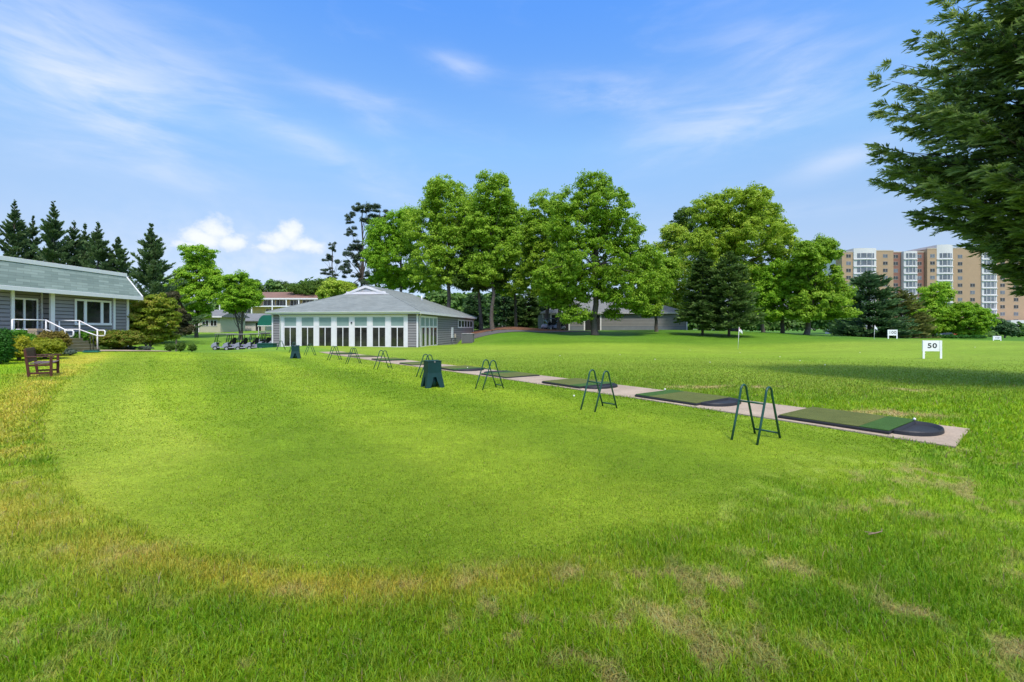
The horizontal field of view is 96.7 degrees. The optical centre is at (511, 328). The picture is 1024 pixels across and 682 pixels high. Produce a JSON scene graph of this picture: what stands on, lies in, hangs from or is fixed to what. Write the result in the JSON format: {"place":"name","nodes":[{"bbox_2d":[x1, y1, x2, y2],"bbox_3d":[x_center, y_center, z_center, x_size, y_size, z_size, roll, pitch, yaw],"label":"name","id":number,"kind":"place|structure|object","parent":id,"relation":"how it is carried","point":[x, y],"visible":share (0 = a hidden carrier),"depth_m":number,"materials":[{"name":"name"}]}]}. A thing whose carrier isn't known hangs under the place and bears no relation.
{"place":"outdoors","nodes":[
{"label":"outdoors","id":0,"kind":"place"},
{"bbox_2d":[0,329,1023,681],"bbox_3d":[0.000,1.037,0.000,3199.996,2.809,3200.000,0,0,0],"label":"ground","id":1,"kind":"structure","parent":0,"point":[786,345],"depth_m":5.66,"materials":[{"name":"plant"}]},
{"bbox_2d":[0,327,19,363],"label":"shrub","id":2,"kind":"object","parent":1,"relation":"on","point":[7,348],"visible":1,"depth_m":17.44,"materials":[{"name":"green plant"}]},
{"bbox_2d":[0,199,37,259],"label":"conifer","id":3,"kind":"object","parent":1,"relation":"on","point":[18,241],"visible":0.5,"depth_m":61.77,"materials":[{"name":"green plant"}]},
{"bbox_2d":[9,329,37,340],"bbox_3d":[-22.334,0.644,20.628,1.559,1.277,1.379,0,0,37],"label":"shrub","id":4,"kind":"object","parent":1,"relation":"on","point":[19,332],"visible":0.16,"depth_m":20.52,"materials":[{"name":"green plant"}]},
{"bbox_2d":[12,334,40,360],"bbox_3d":[-20.575,0.801,18.971,1.258,1.128,1.284,0,0,-20],"label":"shrub","id":5,"kind":"object","parent":1,"relation":"on","point":[21,344],"visible":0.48,"depth_m":18.80,"materials":[{"name":"yellow plant"}]},
{"bbox_2d":[20,215,44,260],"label":"conifer","id":6,"kind":"object","parent":1,"relation":"on","point":[36,241],"visible":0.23,"depth_m":64.67,"materials":[{"name":"green plant"}]},
{"bbox_2d":[23,347,60,376],"bbox_3d":[-14.627,1.025,14.194,0.650,0.864,1.395,0,0,-38],"label":"garden bench","id":7,"kind":"object","parent":1,"relation":"on","point":[30,354],"visible":0.99,"depth_m":13.82,"materials":[{"name":"brown wood"}]},
{"bbox_2d":[29,337,67,358],"bbox_3d":[-20.569,0.872,20.012,1.501,0.987,1.428,0,0,-38],"label":"shrub","id":8,"kind":"object","parent":1,"relation":"on","point":[49,346],"visible":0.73,"depth_m":19.84,"materials":[{"name":"green plant"}]},
{"bbox_2d":[20,200,81,264],"bbox_3d":[-60.876,-7.819,60.429,13.299,18.777,12.211,0,0,20],"label":"conifer","id":9,"kind":"object","parent":1,"relation":"on","point":[51,228],"visible":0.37,"depth_m":60.66,"materials":[{"name":"green plant"}]},
{"bbox_2d":[36,330,72,347],"bbox_3d":[-22.178,0.644,21.963,1.418,1.257,1.464,0,0,33],"label":"shrub","id":10,"kind":"object","parent":1,"relation":"on","point":[64,336],"visible":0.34,"depth_m":21.89,"materials":[{"name":"green plant"}]},
{"bbox_2d":[0,255,142,346],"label":"clubhouse","id":11,"kind":"structure","parent":1,"relation":"on","point":[55,293],"depth_m":25.18,"materials":[{"name":"grey"}]},
{"bbox_2d":[15,297,37,331],"bbox_3d":[-25.426,-0.530,23.750,0.052,2.120,1.300,0,0,0],"label":"double door","id":12,"kind":"structure","parent":11,"relation":"in","point":[25,308],"depth_m":23.84,"materials":[{"name":"white paint"}]},
{"bbox_2d":[27,329,43,334],"bbox_3d":[-23.343,0.270,22.301,0.430,0.520,0.417,0,0,-10],"label":"base","id":13,"kind":"object","parent":11,"relation":"on","point":[36,331],"visible":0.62,"depth_m":22.13,"materials":[{"name":"beige concrete"}]},
{"bbox_2d":[74,299,111,324],"bbox_3d":[-24.913,-0.945,27.110,0.077,1.510,2.400,0,0,0],"label":"window","id":14,"kind":"structure","parent":11,"relation":"in","point":[91,312],"depth_m":27.04,"materials":[{"name":"glass"}]},
{"bbox_2d":[61,220,96,266],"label":"conifer","id":15,"kind":"object","parent":1,"relation":"on","point":[74,250],"visible":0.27,"depth_m":63.81,"materials":[{"name":"green plant"}]},
{"bbox_2d":[69,329,95,343],"bbox_3d":[-25.019,0.569,26.597,2.186,1.122,2.106,0,0,0],"label":"shrub","id":16,"kind":"object","parent":1,"relation":"on","point":[83,335],"visible":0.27,"depth_m":26.06,"materials":[{"name":"green plant"}]},
{"bbox_2d":[67,341,99,351],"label":"porch steps","id":17,"kind":"structure","parent":1,"relation":"on","point":[79,346],"depth_m":24.39,"materials":[{"name":"concrete"}]},
{"bbox_2d":[11,319,73,336],"bbox_3d":[-23.453,0.336,22.775,1.101,1.589,2.166,0,0,42],"label":"handrail","id":18,"kind":"object","parent":17,"relation":"attached to","point":[46,321],"visible":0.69,"depth_m":23.17,"materials":[{"name":"metal"}]},
{"bbox_2d":[58,320,105,348],"bbox_3d":[-23.631,0.336,25.004,2.603,1.589,0.075,0,0,0],"label":"handrail","id":19,"kind":"object","parent":17,"relation":"attached to","point":[79,329],"visible":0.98,"depth_m":24.98,"materials":[{"name":"metal"}]},
{"bbox_2d":[72,223,96,267],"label":"conifer","id":20,"kind":"object","parent":1,"relation":"on","point":[84,236],"visible":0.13,"depth_m":67.74,"materials":[{"name":"green plant"}]},
{"bbox_2d":[78,222,130,278],"bbox_3d":[-56.090,-6.469,62.228,13.172,16.324,12.423,0,0,0],"label":"conifer","id":21,"kind":"object","parent":1,"relation":"on","point":[98,249],"visible":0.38,"depth_m":61.51,"materials":[{"name":"green plant"}]},
{"bbox_2d":[87,328,147,348],"bbox_3d":[-23.353,0.621,26.991,2.748,1.276,2.759,0,0,-17],"label":"shrub","id":22,"kind":"object","parent":1,"relation":"on","point":[117,339],"visible":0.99,"depth_m":26.39,"materials":[{"name":"green plant"}]},
{"bbox_2d":[96,236,148,316],"bbox_3d":[-55.335,-5.526,62.557,13.073,14.525,13.856,0,0,0],"label":"conifer","id":23,"kind":"object","parent":1,"relation":"on","point":[120,264],"visible":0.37,"depth_m":62.58,"materials":[{"name":"green plant"}]},
{"bbox_2d":[127,292,182,349],"bbox_3d":[-25.043,-0.411,31.093,4.134,4.131,3.644,0,0,-36],"label":"tree","id":24,"kind":"object","parent":1,"relation":"on","point":[158,311],"visible":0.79,"depth_m":30.57,"materials":[{"name":"green plant"}]},
{"bbox_2d":[126,223,208,336],"bbox_3d":[-44.443,-5.549,55.851,12.688,14.996,12.755,0,0,0],"label":"conifer","id":25,"kind":"object","parent":1,"relation":"on","point":[154,268],"visible":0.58,"depth_m":55.48,"materials":[{"name":"green plant"}]},
{"bbox_2d":[163,343,175,350],"bbox_3d":[-28.580,1.582,38.017,0.892,0.731,0.814,0,0,0],"label":"border plant","id":26,"kind":"object","parent":1,"relation":"on","point":[169,347],"visible":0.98,"depth_m":37.83,"materials":[{"name":"green plant"}]},
{"bbox_2d":[175,342,185,351],"bbox_3d":[-27.645,1.531,38.021,0.900,0.851,0.864,0,0,0],"label":"border plant","id":27,"kind":"object","parent":1,"relation":"on","point":[180,346],"visible":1,"depth_m":37.81,"materials":[{"name":"green plant"}]},
{"bbox_2d":[165,291,196,350],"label":"tree","id":28,"kind":"object","parent":1,"relation":"on","point":[185,328],"visible":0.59,"depth_m":44.75,"materials":[{"name":"green plant"}]},
{"bbox_2d":[160,243,224,337],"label":"tree","id":29,"kind":"object","parent":1,"relation":"on","point":[201,264],"visible":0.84,"depth_m":71.02,"materials":[{"name":"green plant"}]},
{"bbox_2d":[191,310,249,332],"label":"cream house","id":30,"kind":"structure","parent":1,"relation":"on","point":[219,321],"depth_m":86.59,"materials":[{"name":"paint"}]},
{"bbox_2d":[211,333,236,349],"bbox_3d":[-32.598,1.508,51.602,2.454,1.870,1.200,0,0,-20],"label":"golf cart","id":31,"kind":"object","parent":1,"relation":"on","point":[214,345],"visible":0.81,"depth_m":51.35,"materials":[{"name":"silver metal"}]},
{"bbox_2d":[222,334,247,349],"bbox_3d":[-31.249,1.532,51.482,2.454,1.870,1.200,0,0,-20],"label":"golf cart","id":32,"kind":"object","parent":1,"relation":"on","point":[225,346],"visible":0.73,"depth_m":51.08,"materials":[{"name":"white plastic"}]},
{"bbox_2d":[216,269,264,339],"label":"tree","id":33,"kind":"object","parent":1,"relation":"on","point":[242,297],"visible":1,"depth_m":65.96,"materials":[{"name":"green plant"}]},
{"bbox_2d":[234,334,258,349],"bbox_3d":[-29.907,1.528,51.362,2.454,1.870,1.200,0,0,-20],"label":"golf cart","id":34,"kind":"object","parent":1,"relation":"on","point":[238,347],"visible":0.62,"depth_m":50.92,"materials":[{"name":"white plastic"}]},
{"bbox_2d":[245,333,269,348],"bbox_3d":[-28.570,1.485,51.242,2.454,1.870,1.200,0,0,-20],"label":"golf cart","id":35,"kind":"object","parent":1,"relation":"on","point":[248,345],"visible":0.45,"depth_m":50.65,"materials":[{"name":"white plastic"}]},
{"bbox_2d":[245,314,271,330],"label":"garage block","id":36,"kind":"structure","parent":1,"relation":"on","point":[251,323],"depth_m":96.00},
{"bbox_2d":[245,323,254,330],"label":"garage door","id":37,"kind":"structure","parent":36,"relation":"in","point":[248,326],"depth_m":95.96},
{"bbox_2d":[256,343,277,347],"bbox_3d":[-25.092,1.731,46.600,1.900,0.470,0.700,0,0,8],"label":"storage box","id":38,"kind":"object","parent":1,"relation":"on","point":[264,345],"visible":0.91,"depth_m":46.31,"materials":[{"name":"green paint"}]},
{"bbox_2d":[219,292,318,313],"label":"apartment house","id":39,"kind":"structure","parent":1,"relation":"on","point":[274,300],"depth_m":123.50,"materials":[{"name":"yellow brick"}]},
{"bbox_2d":[263,300,274,305],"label":"window","id":40,"kind":"structure","parent":39,"relation":"in","point":[266,302],"depth_m":123.46,"materials":[{"name":"white glass"}]},
{"bbox_2d":[261,280,295,291],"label":"tree","id":41,"kind":"object","parent":1,"relation":"on","point":[285,284],"visible":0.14,"depth_m":148.67,"materials":[{"name":"green plant"}]},
{"bbox_2d":[290,345,300,358],"bbox_3d":[-12.657,1.364,26.600,0.546,0.762,0.546,0,0,-20],"label":"ball box","id":42,"kind":"object","parent":1,"relation":"on","point":[295,351],"visible":0.96,"depth_m":26.42,"materials":[{"name":"green plastic"}]},
{"bbox_2d":[285,276,326,295],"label":"tree","id":43,"kind":"object","parent":1,"relation":"on","point":[306,288],"visible":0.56,"depth_m":125.52,"materials":[{"name":"green plant"}]},
{"bbox_2d":[320,241,350,279],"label":"pine tree","id":44,"kind":"object","parent":1,"relation":"on","point":[329,257],"visible":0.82,"depth_m":91.87,"materials":[{"name":"green plant"}]},
{"bbox_2d":[315,277,357,298],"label":"tree","id":45,"kind":"object","parent":1,"relation":"on","point":[334,287],"visible":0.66,"depth_m":78.70,"materials":[{"name":"green plant"}]},
{"bbox_2d":[338,201,381,286],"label":"pine tree","id":46,"kind":"object","parent":1,"relation":"on","point":[360,275],"visible":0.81,"depth_m":87.79,"materials":[{"name":"green plant"}]},
{"bbox_2d":[265,284,476,346],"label":"pavilion","id":47,"kind":"structure","parent":1,"relation":"on","point":[365,315],"depth_m":48.67,"materials":[{"name":"grey"}]},
{"bbox_2d":[257,315,271,335],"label":"entrance canopy","id":48,"kind":"object","parent":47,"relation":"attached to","point":[265,320],"visible":0.51,"depth_m":76.80,"materials":[{"name":"green fabric"}]},
{"bbox_2d":[284,316,296,346],"bbox_3d":[-23.833,0.323,48.915,1.508,3.254,0.023,0,0,8],"label":"glass door","id":49,"kind":"structure","parent":47,"relation":"in","point":[290,322],"depth_m":48.91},
{"bbox_2d":[301,316,313,345],"bbox_3d":[-21.844,0.323,48.636,1.508,3.254,0.023,0,0,8],"label":"glass door","id":50,"kind":"structure","parent":47,"relation":"in","point":[307,322],"depth_m":48.63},
{"bbox_2d":[318,316,331,345],"bbox_3d":[-19.854,0.323,48.355,1.508,3.254,0.023,0,0,8],"label":"glass door","id":51,"kind":"structure","parent":47,"relation":"in","point":[324,322],"depth_m":48.36,"materials":[{"name":"glass"}]},
{"bbox_2d":[336,316,349,345],"bbox_3d":[-17.867,0.323,48.078,1.508,3.254,0.023,0,0,8],"label":"glass door","id":52,"kind":"structure","parent":47,"relation":"in","point":[342,322],"depth_m":48.08,"materials":[{"name":"glass"}]},
{"bbox_2d":[354,316,367,346],"bbox_3d":[-15.897,0.323,47.811,1.508,3.254,0.024,0,0,8],"label":"glass door","id":53,"kind":"structure","parent":47,"relation":"in","point":[360,322],"depth_m":47.79,"materials":[{"name":"glass"}]},
{"bbox_2d":[372,316,385,346],"bbox_3d":[-13.890,0.323,47.519,1.508,3.254,0.023,0,0,8],"label":"glass door","id":54,"kind":"structure","parent":47,"relation":"in","point":[378,322],"depth_m":47.51,"materials":[{"name":"glass"}]},
{"bbox_2d":[390,316,403,346],"bbox_3d":[-11.900,0.323,47.239,1.508,3.254,0.023,0,0,8],"label":"glass door","id":55,"kind":"structure","parent":47,"relation":"in","point":[396,322],"depth_m":47.24,"materials":[{"name":"glass"}]},
{"bbox_2d":[458,319,472,327],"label":"clerestory window","id":56,"kind":"structure","parent":47,"relation":"in","point":[461,323],"depth_m":67.19,"materials":[{"name":"white glass"}]},
{"bbox_2d":[364,209,387,285],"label":"pine tree","id":57,"kind":"object","parent":1,"relation":"on","point":[383,211],"visible":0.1,"depth_m":91.87,"materials":[{"name":"green plant"}]},
{"bbox_2d":[360,203,445,293],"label":"tree","id":58,"kind":"object","parent":1,"relation":"on","point":[378,257],"visible":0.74,"depth_m":78.53,"materials":[{"name":"green plant"}]},
{"bbox_2d":[421,360,444,387],"bbox_3d":[-2.289,1.299,13.100,0.546,0.762,0.546,0,0,-28],"label":"ball box","id":59,"kind":"object","parent":1,"relation":"on","point":[432,375],"visible":1,"depth_m":12.94,"materials":[{"name":"green plastic"}]},
{"bbox_2d":[398,173,481,316],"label":"tree","id":60,"kind":"object","parent":1,"relation":"on","point":[436,256],"visible":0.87,"depth_m":71.57,"materials":[{"name":"green plant"}]},
{"bbox_2d":[462,333,473,343],"bbox_3d":[-5.899,1.339,61.000,1.520,1.360,1.120,0,0,8],"label":"air conditioner","id":61,"kind":"object","parent":1,"relation":"on","point":[467,337],"visible":0.98,"depth_m":60.51,"materials":[{"name":"metal"}]},
{"bbox_2d":[461,292,489,328],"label":"conifer","id":62,"kind":"object","parent":1,"relation":"on","point":[472,302],"visible":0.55,"depth_m":106.66,"materials":[{"name":"green plant"}]},
{"bbox_2d":[443,225,511,329],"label":"tree","id":63,"kind":"object","parent":1,"relation":"on","point":[462,284],"visible":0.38,"depth_m":72.15,"materials":[{"name":"green plant"}]},
{"bbox_2d":[475,359,503,389],"bbox_3d":[-0.628,1.280,12.713,0.729,0.821,0.403,0,0,-36],"label":"bag stand","id":64,"kind":"object","parent":1,"relation":"on","point":[491,373],"visible":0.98,"depth_m":12.69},
{"bbox_2d":[483,289,524,328],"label":"conifer","id":65,"kind":"object","parent":1,"relation":"on","point":[508,307],"visible":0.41,"depth_m":102.13,"materials":[{"name":"green plant"}]},
{"bbox_2d":[472,327,567,333],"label":"mulch bed","id":66,"kind":"object","parent":1,"relation":"on","point":[501,328],"visible":0.76,"depth_m":70.58,"materials":[{"name":"soil"}]},
{"bbox_2d":[458,169,524,329],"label":"tree","id":67,"kind":"object","parent":66,"relation":"on","point":[502,238],"visible":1,"depth_m":67.64,"materials":[{"name":"green plant"}]},
{"bbox_2d":[495,204,535,326],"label":"tree","id":68,"kind":"object","parent":66,"relation":"on","point":[513,292],"visible":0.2,"depth_m":85.02,"materials":[{"name":"green plant"}]},
{"bbox_2d":[508,187,560,328],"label":"tree","id":69,"kind":"object","parent":66,"relation":"on","point":[532,247],"visible":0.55,"depth_m":74.41,"materials":[{"name":"green plant"}]},
{"bbox_2d":[540,221,574,329],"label":"tree","id":70,"kind":"object","parent":66,"relation":"on","point":[551,243],"visible":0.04,"depth_m":72.10,"materials":[{"name":"green plant"}]},
{"bbox_2d":[506,288,540,327],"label":"conifer","id":71,"kind":"object","parent":1,"relation":"on","point":[532,312],"visible":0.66,"depth_m":100.51,"materials":[{"name":"green plant"}]},
{"bbox_2d":[524,299,549,325],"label":"conifer","id":72,"kind":"object","parent":1,"relation":"on","point":[542,308],"visible":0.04,"depth_m":104.59,"materials":[{"name":"green plant"}]},
{"bbox_2d":[541,318,554,328],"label":"golf cart","id":73,"kind":"object","parent":1,"relation":"on","point":[547,326],"visible":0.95,"depth_m":74.76,"materials":[{"name":"black plastic"}]},
{"bbox_2d":[580,369,617,411],"bbox_3d":[1.790,1.260,9.360,0.729,0.821,0.403,0,0,-39],"label":"bag stand","id":74,"kind":"object","parent":1,"relation":"on","point":[599,390],"visible":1,"depth_m":9.34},
{"bbox_2d":[529,168,675,334],"bbox_3d":[12.581,-10.101,62.151,20.719,22.451,12.777,0,0,0],"label":"tree","id":75,"kind":"object","parent":1,"relation":"on","point":[624,267],"visible":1,"depth_m":60.19,"materials":[{"name":"green plant"}]},
{"bbox_2d":[189,276,1023,336],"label":"distant wood","id":76,"kind":"object","parent":1,"relation":"on","point":[440,298],"visible":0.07,"depth_m":121.37,"materials":[{"name":"plant"}]},
{"bbox_2d":[536,297,686,329],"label":"cart barn","id":77,"kind":"structure","parent":1,"relation":"on","point":[631,321],"depth_m":80.97,"materials":[{"name":"grey"}]},
{"bbox_2d":[636,255,683,331],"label":"tree","id":78,"kind":"object","parent":1,"relation":"on","point":[670,263],"visible":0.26,"depth_m":69.86,"materials":[{"name":"green plant"}]},
{"bbox_2d":[651,223,691,309],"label":"tree","id":79,"kind":"object","parent":1,"relation":"on","point":[665,232],"visible":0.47,"depth_m":86.84,"materials":[{"name":"green plant"}]},
{"bbox_2d":[669,206,701,259],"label":"tree","id":80,"kind":"object","parent":1,"relation":"on","point":[681,217],"visible":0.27,"depth_m":96.59,"materials":[{"name":"green plant"}]},
{"bbox_2d":[673,250,730,334],"bbox_3d":[26.137,-4.894,61.968,8.061,11.889,8.427,0,0,0],"label":"conifer","id":81,"kind":"object","parent":1,"relation":"on","point":[702,264],"visible":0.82,"depth_m":61.16,"materials":[{"name":"green plant"}]},
{"bbox_2d":[690,251,767,335],"bbox_3d":[28.763,-4.511,60.091,9.379,11.391,9.410,0,0,0],"label":"conifer","id":82,"kind":"object","parent":1,"relation":"on","point":[738,294],"visible":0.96,"depth_m":58.52,"materials":[{"name":"green plant"}]},
{"bbox_2d":[674,181,801,330],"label":"tree","id":83,"kind":"object","parent":1,"relation":"on","point":[754,215],"visible":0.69,"depth_m":74.64,"materials":[{"name":"green plant"}]},
{"bbox_2d":[731,384,780,444],"bbox_3d":[3.643,1.254,6.792,0.729,0.821,0.403,0,0,-36],"label":"bag stand","id":84,"kind":"object","parent":1,"relation":"on","point":[748,401],"visible":0.99,"depth_m":6.77,"materials":[{"name":"metal"}]},
{"bbox_2d":[731,258,821,332],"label":"tree","id":85,"kind":"object","parent":1,"relation":"on","point":[772,295],"visible":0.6,"depth_m":70.73,"materials":[{"name":"green plant"}]},
{"bbox_2d":[783,233,863,334],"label":"tree","id":86,"kind":"object","parent":1,"relation":"on","point":[832,297],"visible":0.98,"depth_m":66.65,"materials":[{"name":"green plant"}]},
{"bbox_2d":[823,270,922,338],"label":"conifer","id":87,"kind":"object","parent":1,"relation":"on","point":[867,281],"visible":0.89,"depth_m":83.73,"materials":[{"name":"plant"}]},
{"bbox_2d":[887,330,897,338],"bbox_3d":[45.979,0.790,54.987,1.179,1.279,0.065,0,0,0],"label":"distance sign","id":88,"kind":"object","parent":1,"relation":"on","point":[892,332],"visible":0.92,"depth_m":54.98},
{"bbox_2d":[865,289,940,337],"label":"conifer","id":89,"kind":"object","parent":1,"relation":"on","point":[924,326],"visible":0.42,"depth_m":87.76,"materials":[{"name":"green plant"}]},
{"bbox_2d":[825,244,1023,333],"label":"tower block","id":90,"kind":"structure","parent":1,"relation":"on","point":[970,278],"depth_m":180.00,"materials":[{"name":"beige brick"}]},
{"bbox_2d":[922,340,941,358],"bbox_3d":[25.837,1.344,27.988,1.092,1.211,0.065,0,0,6],"label":"distance sign","id":91,"kind":"object","parent":1,"relation":"on","point":[930,345],"visible":0.97,"depth_m":27.98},
{"bbox_2d":[904,281,961,336],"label":"tree","id":92,"kind":"object","parent":1,"relation":"on","point":[937,304],"visible":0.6,"depth_m":92.74,"materials":[{"name":"green plant"}]},
{"bbox_2d":[864,0,1023,296],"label":"evergreen tree","id":93,"kind":"object","parent":1,"relation":"on","point":[953,110],"visible":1,"depth_m":13.32,"materials":[{"name":"green plant"}]},
{"bbox_2d":[935,334,986,337],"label":"shrub","id":94,"kind":"object","parent":1,"relation":"on","point":[961,336],"visible":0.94,"depth_m":86.44,"materials":[{"name":"green plant"}]},
{"bbox_2d":[942,301,1001,335],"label":"tree","id":95,"kind":"object","parent":1,"relation":"on","point":[978,318],"visible":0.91,"depth_m":90.45,"materials":[{"name":"green plant"}]},
{"bbox_2d":[989,318,1022,337],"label":"tree","id":96,"kind":"object","parent":1,"relation":"on","point":[1004,327],"visible":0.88,"depth_m":96.17,"materials":[{"name":"green plant"}]},
{"bbox_2d":[0,0,1023,328],"label":"sky","id":97,"kind":"structure","parent":0,"point":[248,131],"materials":[{"name":"blue"}]},
{"bbox_2d":[474,330,587,338],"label":"asphalt path","id":98,"kind":"structure","parent":0,"point":[476,335],"depth_m":64.69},
{"bbox_2d":[321,351,969,447],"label":"concrete path","id":99,"kind":"structure","parent":0,"point":[951,435],"depth_m":9.38,"materials":[{"name":"concrete"}]},
{"bbox_2d":[372,358,405,360],"bbox_3d":[-7.053,1.755,26.012,1.460,0.064,1.620,0,0,-36],"label":"tee mat","id":100,"kind":"object","parent":99,"relation":"on","point":[387,359],"visible":0.98,"depth_m":25.60,"materials":[{"name":"green rubber"}]},
{"bbox_2d":[399,361,423,364],"bbox_3d":[-4.596,1.739,22.606,1.460,0.064,1.620,0,0,-36],"label":"tee mat","id":101,"kind":"object","parent":99,"relation":"on","point":[412,363],"visible":0.51,"depth_m":22.21,"materials":[{"name":"green rubber"}]},
{"bbox_2d":[441,365,483,370],"bbox_3d":[-2.197,1.669,19.281,1.460,0.064,1.620,0,0,-36],"label":"tee mat","id":102,"kind":"object","parent":99,"relation":"on","point":[453,368],"visible":0.77,"depth_m":19.12,"materials":[{"name":"green rubber"}]},
{"bbox_2d":[481,371,539,377],"bbox_3d":[-0.080,1.656,16.345,1.460,0.064,1.620,0,0,-36],"label":"tee mat","id":103,"kind":"object","parent":99,"relation":"on","point":[510,374],"visible":0.82,"depth_m":16.08,"materials":[{"name":"green rubber"}]},
{"bbox_2d":[542,378,613,387],"bbox_3d":[1.956,1.611,13.523,1.460,0.064,1.620,0,0,-36],"label":"tee mat","id":104,"kind":"object","parent":99,"relation":"on","point":[576,382],"visible":0.91,"depth_m":13.32,"materials":[{"name":"green rubber"}]},
{"bbox_2d":[583,383,617,388],"bbox_3d":[2.565,1.610,12.661,1.160,0.066,0.460,0,0,-36],"label":"ball tray","id":105,"kind":"object","parent":99,"relation":"on","point":[607,386],"visible":0.82,"depth_m":12.60,"materials":[{"name":"black rubber"}]},
{"bbox_2d":[635,389,727,405],"bbox_3d":[4.004,1.602,10.684,1.460,0.064,1.620,0,0,-36],"label":"tee mat","id":106,"kind":"object","parent":99,"relation":"on","point":[684,397],"visible":0.92,"depth_m":10.52,"materials":[{"name":"green rubber"}]},
{"bbox_2d":[701,397,740,406],"bbox_3d":[4.613,1.595,9.823,1.160,0.066,0.460,0,0,-36],"label":"ball tray","id":107,"kind":"object","parent":99,"relation":"on","point":[725,402],"visible":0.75,"depth_m":9.78,"materials":[{"name":"plastic"}]},
{"bbox_2d":[778,407,915,433],"bbox_3d":[5.899,1.594,8.056,1.460,0.064,1.620,0,0,-36],"label":"tee mat","id":108,"kind":"object","parent":99,"relation":"on","point":[883,424],"visible":0.9,"depth_m":7.84,"materials":[{"name":"green rubber"}]},
{"bbox_2d":[893,421,944,435],"bbox_3d":[6.508,1.593,7.195,1.160,0.066,0.460,0,0,-36],"label":"ball tray","id":109,"kind":"object","parent":99,"relation":"on","point":[917,428],"visible":1,"depth_m":7.20,"materials":[{"name":"plastic"}]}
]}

